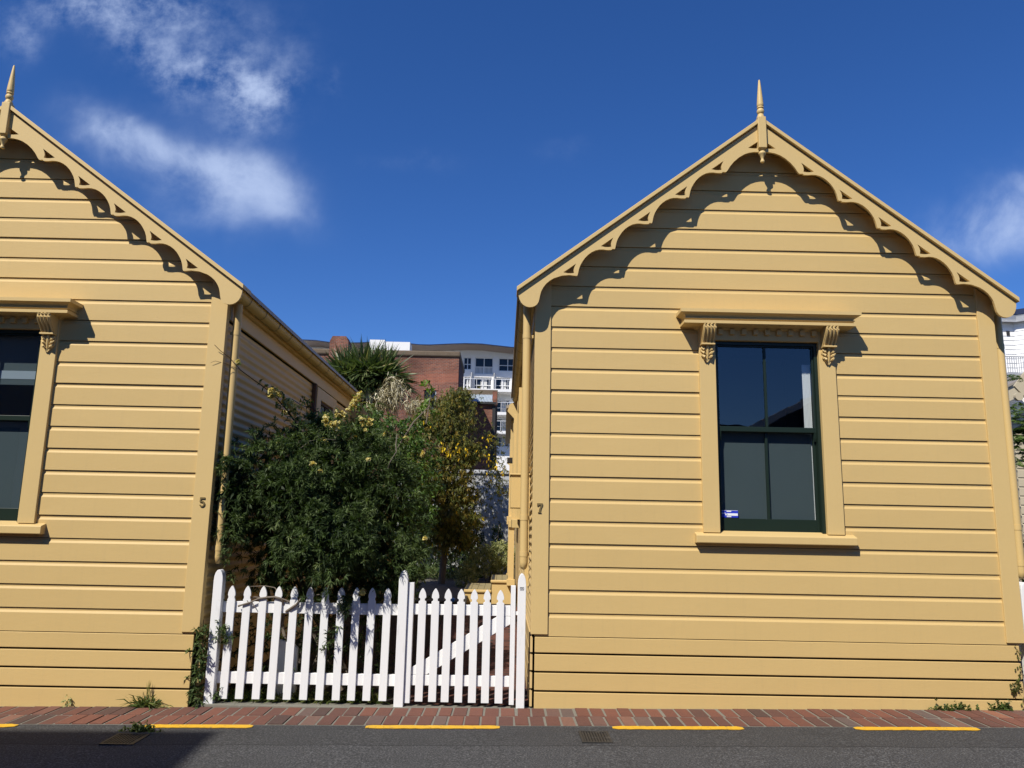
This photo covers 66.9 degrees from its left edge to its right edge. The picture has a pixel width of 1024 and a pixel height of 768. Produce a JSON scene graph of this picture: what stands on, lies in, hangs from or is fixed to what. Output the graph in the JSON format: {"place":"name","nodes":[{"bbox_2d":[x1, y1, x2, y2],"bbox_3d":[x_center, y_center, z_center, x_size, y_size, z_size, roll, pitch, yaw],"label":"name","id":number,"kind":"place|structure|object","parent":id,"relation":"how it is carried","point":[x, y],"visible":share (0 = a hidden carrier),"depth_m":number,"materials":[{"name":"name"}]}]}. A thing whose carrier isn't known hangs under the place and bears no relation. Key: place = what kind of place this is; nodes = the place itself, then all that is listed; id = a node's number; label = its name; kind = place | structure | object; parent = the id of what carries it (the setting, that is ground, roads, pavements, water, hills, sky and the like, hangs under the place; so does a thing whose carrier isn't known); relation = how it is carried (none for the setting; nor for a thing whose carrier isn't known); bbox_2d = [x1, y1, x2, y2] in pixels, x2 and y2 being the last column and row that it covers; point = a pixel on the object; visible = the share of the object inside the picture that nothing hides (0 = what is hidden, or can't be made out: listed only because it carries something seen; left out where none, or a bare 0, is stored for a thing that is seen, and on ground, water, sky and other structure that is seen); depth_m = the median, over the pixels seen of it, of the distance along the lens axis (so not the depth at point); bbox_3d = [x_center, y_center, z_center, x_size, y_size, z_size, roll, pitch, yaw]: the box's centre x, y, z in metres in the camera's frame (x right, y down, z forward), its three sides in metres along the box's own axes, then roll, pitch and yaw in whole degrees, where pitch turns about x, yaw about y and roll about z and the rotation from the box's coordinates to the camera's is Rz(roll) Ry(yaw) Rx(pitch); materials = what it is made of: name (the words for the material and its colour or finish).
{"place":"outdoors","nodes":[
{"label":"outdoors","id":0,"kind":"place"},
{"bbox_2d":[0,724,1023,767],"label":"road","id":1,"kind":"structure","parent":0,"point":[254,746],"depth_m":5.27,"materials":[{"name":"grey asphalt"}]},
{"bbox_2d":[0,724,18,726],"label":"yellow road dash","id":2,"kind":"object","parent":1,"relation":"on","point":[7,725],"visible":1,"depth_m":5.76,"materials":[{"name":"paint"}]},
{"bbox_2d":[99,733,149,744],"bbox_3d":[-2.704,2.507,5.409,0.230,0.058,0.270,1,-10,0],"label":"drain grate","id":3,"kind":"object","parent":1,"relation":"on","point":[124,739],"visible":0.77,"depth_m":5.41,"materials":[{"name":"metal"}]},
{"bbox_2d":[118,720,162,732],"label":"weed","id":4,"kind":"object","parent":1,"relation":"on","point":[136,727],"visible":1,"depth_m":5.62,"materials":[{"name":"green plant"}]},
{"bbox_2d":[145,724,252,727],"bbox_3d":[-2.339,2.551,5.773,0.809,0.014,0.100,1,-10,0],"label":"yellow road dash","id":5,"kind":"object","parent":1,"relation":"on","point":[198,726],"visible":0.92,"depth_m":5.77,"materials":[{"name":"paint"}]},
{"bbox_2d":[365,725,499,728],"bbox_3d":[-0.593,2.565,5.791,1.002,0.016,0.099,1,-10,0],"label":"yellow road dash","id":6,"kind":"object","parent":1,"relation":"on","point":[432,727],"visible":1,"depth_m":5.78,"materials":[{"name":"paint"}]},
{"bbox_2d":[578,731,612,742],"bbox_3d":[0.595,2.551,5.540,0.215,0.058,0.300,1,-10,0],"label":"drain grate","id":7,"kind":"object","parent":1,"relation":"on","point":[593,737],"visible":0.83,"depth_m":5.54,"materials":[{"name":"metal"}]},
{"bbox_2d":[612,726,743,729],"bbox_3d":[1.244,2.579,5.809,0.982,0.016,0.099,1,-10,0],"label":"yellow road dash","id":8,"kind":"object","parent":1,"relation":"on","point":[682,727],"visible":1,"depth_m":5.80,"materials":[{"name":"paint"}]},
{"bbox_2d":[853,727,979,730],"bbox_3d":[3.044,2.593,5.826,0.937,0.016,0.099,1,-10,0],"label":"yellow road dash","id":9,"kind":"object","parent":1,"relation":"on","point":[923,728],"visible":1,"depth_m":5.82,"materials":[{"name":"paint"}]},
{"bbox_2d":[0,706,1023,727],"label":"brick pavement","id":10,"kind":"structure","parent":0,"point":[87,716],"depth_m":6.11,"materials":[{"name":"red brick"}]},
{"bbox_2d":[61,695,71,707],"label":"weed","id":11,"kind":"object","parent":10,"relation":"on","point":[70,700],"visible":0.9,"depth_m":6.37,"materials":[{"name":"green plant"}]},
{"bbox_2d":[116,680,172,709],"bbox_3d":[-2.986,2.568,6.366,0.477,0.278,0.415,10,-14,-40],"label":"weed","id":12,"kind":"object","parent":10,"relation":"on","point":[145,702],"visible":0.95,"depth_m":6.36,"materials":[{"name":"green plant"}]},
{"bbox_2d":[928,697,979,710],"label":"weed","id":13,"kind":"object","parent":10,"relation":"on","point":[959,707],"visible":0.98,"depth_m":6.42,"materials":[{"name":"green plant"}]},
{"bbox_2d":[987,699,1013,710],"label":"weed","id":14,"kind":"object","parent":10,"relation":"on","point":[1004,706],"visible":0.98,"depth_m":6.42,"materials":[{"name":"green plant"}]},
{"bbox_2d":[0,0,1023,346],"label":"sky","id":15,"kind":"structure","parent":0,"point":[388,170],"materials":[{"name":"blue"}]},
{"bbox_3d":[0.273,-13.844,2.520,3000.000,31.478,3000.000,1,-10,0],"label":"ground","id":16,"kind":"structure","parent":0,"visible":0},
{"bbox_2d":[0,65,395,706],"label":"cottage","id":17,"kind":"structure","parent":16,"relation":"on","point":[132,405],"depth_m":6.84,"materials":[{"name":"paint"}]},
{"bbox_2d":[0,297,82,533],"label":"window","id":18,"kind":"structure","parent":17,"relation":"in","point":[30,328],"depth_m":6.85,"materials":[{"name":"paint"}]},
{"bbox_2d":[314,387,336,497],"bbox_3d":[-2.618,0.901,10.733,0.041,1.550,1.180,1,-10,0],"label":"window","id":19,"kind":"structure","parent":17,"relation":"in","point":[324,401],"depth_m":10.77,"materials":[{"name":"paint"}]},
{"bbox_2d":[203,569,408,706],"bbox_3d":[-1.725,2.174,6.563,1.654,1.187,0.090,1,-10,0],"label":"picket fence","id":20,"kind":"object","parent":16,"relation":"on","point":[304,678],"visible":0.95,"depth_m":6.54,"materials":[{"name":"white paint"}]},
{"bbox_2d":[184,619,222,708],"bbox_3d":[-2.581,2.361,6.458,0.311,0.752,0.240,-3,-11,24],"label":"ivy strand","id":21,"kind":"object","parent":20,"relation":"attached to","point":[199,677],"visible":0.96,"depth_m":6.44,"materials":[{"name":"green plant"}]},
{"bbox_2d":[238,585,320,627],"bbox_3d":[-1.991,1.920,6.656,0.680,0.353,0.177,1,-10,0],"label":"bare vine","id":22,"kind":"object","parent":20,"relation":"attached to","point":[282,599],"visible":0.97,"depth_m":6.60,"materials":[{"name":"brown plant"}]},
{"bbox_2d":[195,701,532,707],"bbox_3d":[-1.214,2.773,6.440,2.785,0.184,0.150,1,-10,0],"label":"threshold","id":23,"kind":"object","parent":16,"relation":"on","point":[225,704],"visible":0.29,"depth_m":6.45,"materials":[{"name":"grey concrete"}]},
{"bbox_2d":[516,573,525,707],"bbox_3d":[0.076,2.214,6.569,0.070,1.181,0.084,1,-10,0],"label":"gate post","id":24,"kind":"object","parent":23,"relation":"on","point":[520,660],"visible":0.91,"depth_m":6.54,"materials":[{"name":"white paint"}]},
{"bbox_2d":[404,582,516,704],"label":"picket gate","id":25,"kind":"structure","parent":24,"relation":"attached to","point":[417,675],"depth_m":6.55,"materials":[{"name":"white paint"}]},
{"bbox_2d":[312,336,464,468],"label":"brick building","id":26,"kind":"structure","parent":16,"relation":"on","point":[442,370],"depth_m":46.84,"materials":[{"name":"red brick"}]},
{"bbox_2d":[424,390,435,407],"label":"window","id":27,"kind":"structure","parent":26,"relation":"in","point":[434,392],"depth_m":46.73,"materials":[{"name":"grey glass"}]},
{"bbox_2d":[302,339,513,469],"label":"apartment building","id":28,"kind":"structure","parent":16,"relation":"on","point":[488,366],"depth_m":79.27,"materials":[{"name":"white"}]},
{"bbox_2d":[464,377,469,387],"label":"window","id":29,"kind":"structure","parent":28,"relation":"in","point":[466,381],"depth_m":79.53,"materials":[{"name":"white glass"}]},
{"bbox_2d":[463,357,471,369],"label":"window","id":30,"kind":"structure","parent":28,"relation":"in","point":[467,364],"depth_m":79.92,"materials":[{"name":"blue glass"}]},
{"bbox_2d":[474,377,491,388],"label":"window","id":31,"kind":"structure","parent":28,"relation":"in","point":[485,383],"depth_m":79.57,"materials":[{"name":"white glass"}]},
{"bbox_2d":[475,357,492,373],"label":"window","id":32,"kind":"structure","parent":28,"relation":"in","point":[482,365],"depth_m":79.92,"materials":[{"name":"blue glass"}]},
{"bbox_2d":[497,418,505,430],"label":"window","id":33,"kind":"structure","parent":28,"relation":"in","point":[502,421],"depth_m":78.84,"materials":[{"name":"white glass"}]},
{"bbox_2d":[495,378,509,388],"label":"window","id":34,"kind":"structure","parent":28,"relation":"in","point":[505,383],"depth_m":79.57,"materials":[{"name":"white glass"}]},
{"bbox_2d":[497,437,508,446],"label":"window","id":35,"kind":"structure","parent":28,"relation":"in","point":[501,439],"depth_m":78.49,"materials":[{"name":"grey glass"}]},
{"bbox_2d":[497,400,509,411],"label":"window","id":36,"kind":"structure","parent":28,"relation":"in","point":[501,407],"depth_m":79.18,"materials":[{"name":"white glass"}]},
{"bbox_2d":[498,358,512,370],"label":"window","id":37,"kind":"structure","parent":28,"relation":"in","point":[505,364],"depth_m":79.96,"materials":[{"name":"blue glass"}]},
{"bbox_2d":[462,389,497,469],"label":"brick annex","id":38,"kind":"object","parent":16,"relation":"on","point":[488,406],"visible":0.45,"depth_m":51.70,"materials":[{"name":"brick"}]},
{"bbox_2d":[216,574,1023,707],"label":"garden bed","id":39,"kind":"object","parent":16,"relation":"on","point":[392,657],"visible":0.05,"depth_m":8.71,"materials":[{"name":"soil"}]},
{"bbox_2d":[275,639,298,696],"bbox_3d":[-1.950,2.472,6.725,0.165,0.489,0.040,1,-10,0],"label":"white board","id":40,"kind":"object","parent":39,"relation":"on","point":[281,657],"visible":0.46,"depth_m":6.72,"materials":[{"name":"paint"}]},
{"bbox_2d":[216,686,389,704],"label":"grass","id":41,"kind":"structure","parent":39,"relation":"on","point":[327,696],"depth_m":6.58,"materials":[{"name":"green plant"}]},
{"bbox_2d":[213,345,426,665],"bbox_3d":[-1.638,1.201,7.147,1.561,2.918,1.999,-5,-12,31],"label":"climbing rose","id":42,"kind":"object","parent":39,"relation":"on","point":[286,403],"visible":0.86,"depth_m":7.42,"materials":[{"name":"green plant"}]},
{"bbox_2d":[211,408,438,694],"bbox_3d":[-1.756,1.497,7.276,2.160,2.705,2.222,1,-10,0],"label":"shrub","id":43,"kind":"object","parent":39,"relation":"on","point":[329,544],"visible":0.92,"depth_m":6.91,"materials":[{"name":"green plant"}]},
{"bbox_2d":[324,336,424,449],"bbox_3d":[-2.643,1.446,13.668,2.461,4.947,2.288,1,-10,0],"label":"spiky palm tree","id":44,"kind":"object","parent":39,"relation":"on","point":[379,380],"visible":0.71,"depth_m":13.88,"materials":[{"name":"green plant"}]},
{"bbox_2d":[341,379,445,634],"bbox_3d":[-1.513,1.588,10.009,1.782,3.388,1.426,-7,-13,37],"label":"leafy bush","id":45,"kind":"object","parent":39,"relation":"on","point":[431,512],"visible":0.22,"depth_m":10.16,"materials":[{"name":"green plant"}]},
{"bbox_2d":[393,578,475,604],"bbox_3d":[-1.430,4.162,15.592,1.250,0.200,5.000,1,-10,0],"label":"timber edging","id":46,"kind":"object","parent":39,"relation":"on","point":[440,602],"visible":0.23,"depth_m":13.14,"materials":[{"name":"brown wood"}]},
{"bbox_2d":[418,559,460,580],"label":"strappy plant","id":47,"kind":"object","parent":39,"relation":"on","point":[435,572],"visible":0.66,"depth_m":17.65,"materials":[{"name":"green plant"}]},
{"bbox_2d":[414,577,469,600],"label":"gravel path","id":48,"kind":"structure","parent":39,"relation":"on","point":[431,585],"depth_m":15.76,"materials":[{"name":"grey gravel"}]},
{"bbox_2d":[394,484,503,574],"bbox_3d":[-2.030,3.624,19.106,3.692,2.603,1.186,1,-10,0],"label":"dark hedge","id":49,"kind":"object","parent":39,"relation":"on","point":[495,530],"visible":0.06,"depth_m":19.15,"materials":[{"name":"green plant"}]},
{"bbox_2d":[417,565,482,579],"bbox_3d":[-1.576,4.549,18.569,1.816,0.327,1.128,1,-10,0],"label":"ground cover","id":50,"kind":"object","parent":39,"relation":"on","point":[451,575],"visible":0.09,"depth_m":18.22,"materials":[{"name":"green plant"}]},
{"bbox_2d":[394,386,509,583],"bbox_3d":[-1.397,2.143,17.126,2.478,4.744,3.354,-4,-11,26],"label":"golden tree","id":51,"kind":"object","parent":39,"relation":"on","point":[453,499],"visible":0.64,"depth_m":16.76,"materials":[{"name":"green plant"}]},
{"bbox_2d":[393,469,514,573],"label":"garden wall","id":52,"kind":"structure","parent":39,"relation":"on","point":[501,518],"depth_m":19.93,"materials":[{"name":"white paint"}]},
{"bbox_2d":[404,607,528,704],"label":"brick path","id":53,"kind":"structure","parent":39,"relation":"on","point":[506,663],"depth_m":8.19,"materials":[{"name":"red brick"}]},
{"bbox_2d":[464,583,490,603],"bbox_3d":[-0.614,3.876,14.332,0.480,0.264,1.600,1,-10,0],"label":"garden step","id":54,"kind":"object","parent":39,"relation":"on","point":[480,588],"visible":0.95,"depth_m":13.59,"materials":[{"name":"paint"}]},
{"bbox_2d":[453,539,514,586],"bbox_3d":[-0.573,3.836,16.510,1.556,1.078,1.028,5,-11,-21],"label":"pale shrub","id":55,"kind":"object","parent":39,"relation":"on","point":[496,564],"visible":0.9,"depth_m":16.36,"materials":[{"name":"green plant"}]},
{"bbox_2d":[491,574,510,603],"bbox_3d":[-0.178,3.801,14.350,0.420,0.434,1.600,1,-10,0],"label":"garden step","id":56,"kind":"object","parent":39,"relation":"on","point":[499,582],"visible":0.72,"depth_m":13.60,"materials":[{"name":"paint"}]},
{"bbox_2d":[1007,374,1023,467],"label":"ferny tree","id":57,"kind":"object","parent":39,"relation":"on","point":[1018,439],"visible":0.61,"depth_m":9.87,"materials":[{"name":"green plant"}]},
{"bbox_2d":[505,80,1023,709],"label":"cottage","id":58,"kind":"structure","parent":16,"relation":"on","point":[759,430],"depth_m":6.85,"materials":[{"name":"paint"}]},
{"bbox_2d":[508,414,516,526],"bbox_3d":[0.060,1.270,11.103,0.200,1.540,1.220,1,-10,0],"label":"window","id":59,"kind":"structure","parent":58,"relation":"in","point":[515,415],"depth_m":10.63,"materials":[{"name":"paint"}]},
{"bbox_2d":[511,387,521,527],"bbox_3d":[0.096,0.895,9.037,0.175,1.540,1.220,1,-10,0],"label":"window","id":60,"kind":"structure","parent":58,"relation":"in","point":[515,523],"depth_m":8.56,"materials":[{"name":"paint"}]},
{"bbox_2d":[676,308,861,545],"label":"window","id":61,"kind":"structure","parent":58,"relation":"in","point":[771,473],"depth_m":6.90,"materials":[{"name":"paint"}]},
{"bbox_2d":[1009,645,1023,710],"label":"dry creeper","id":62,"kind":"object","parent":58,"relation":"attached to","point":[1015,689],"visible":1,"depth_m":6.48,"materials":[{"name":"green plant"}]},
{"bbox_2d":[1001,308,1023,416],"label":"white house","id":63,"kind":"structure","parent":16,"relation":"on","point":[1013,330],"depth_m":43.26,"materials":[{"name":"wood"}]},
{"bbox_2d":[1007,372,1023,581],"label":"neighbour cottage","id":64,"kind":"structure","parent":16,"relation":"on","point":[1016,390],"depth_m":16.45,"materials":[{"name":"beige paint"}]},
{"bbox_2d":[1019,582,1023,678],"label":"gate post","id":65,"kind":"object","parent":16,"relation":"on","point":[1021,584],"visible":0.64,"depth_m":6.65,"materials":[{"name":"white paint"}]}
]}

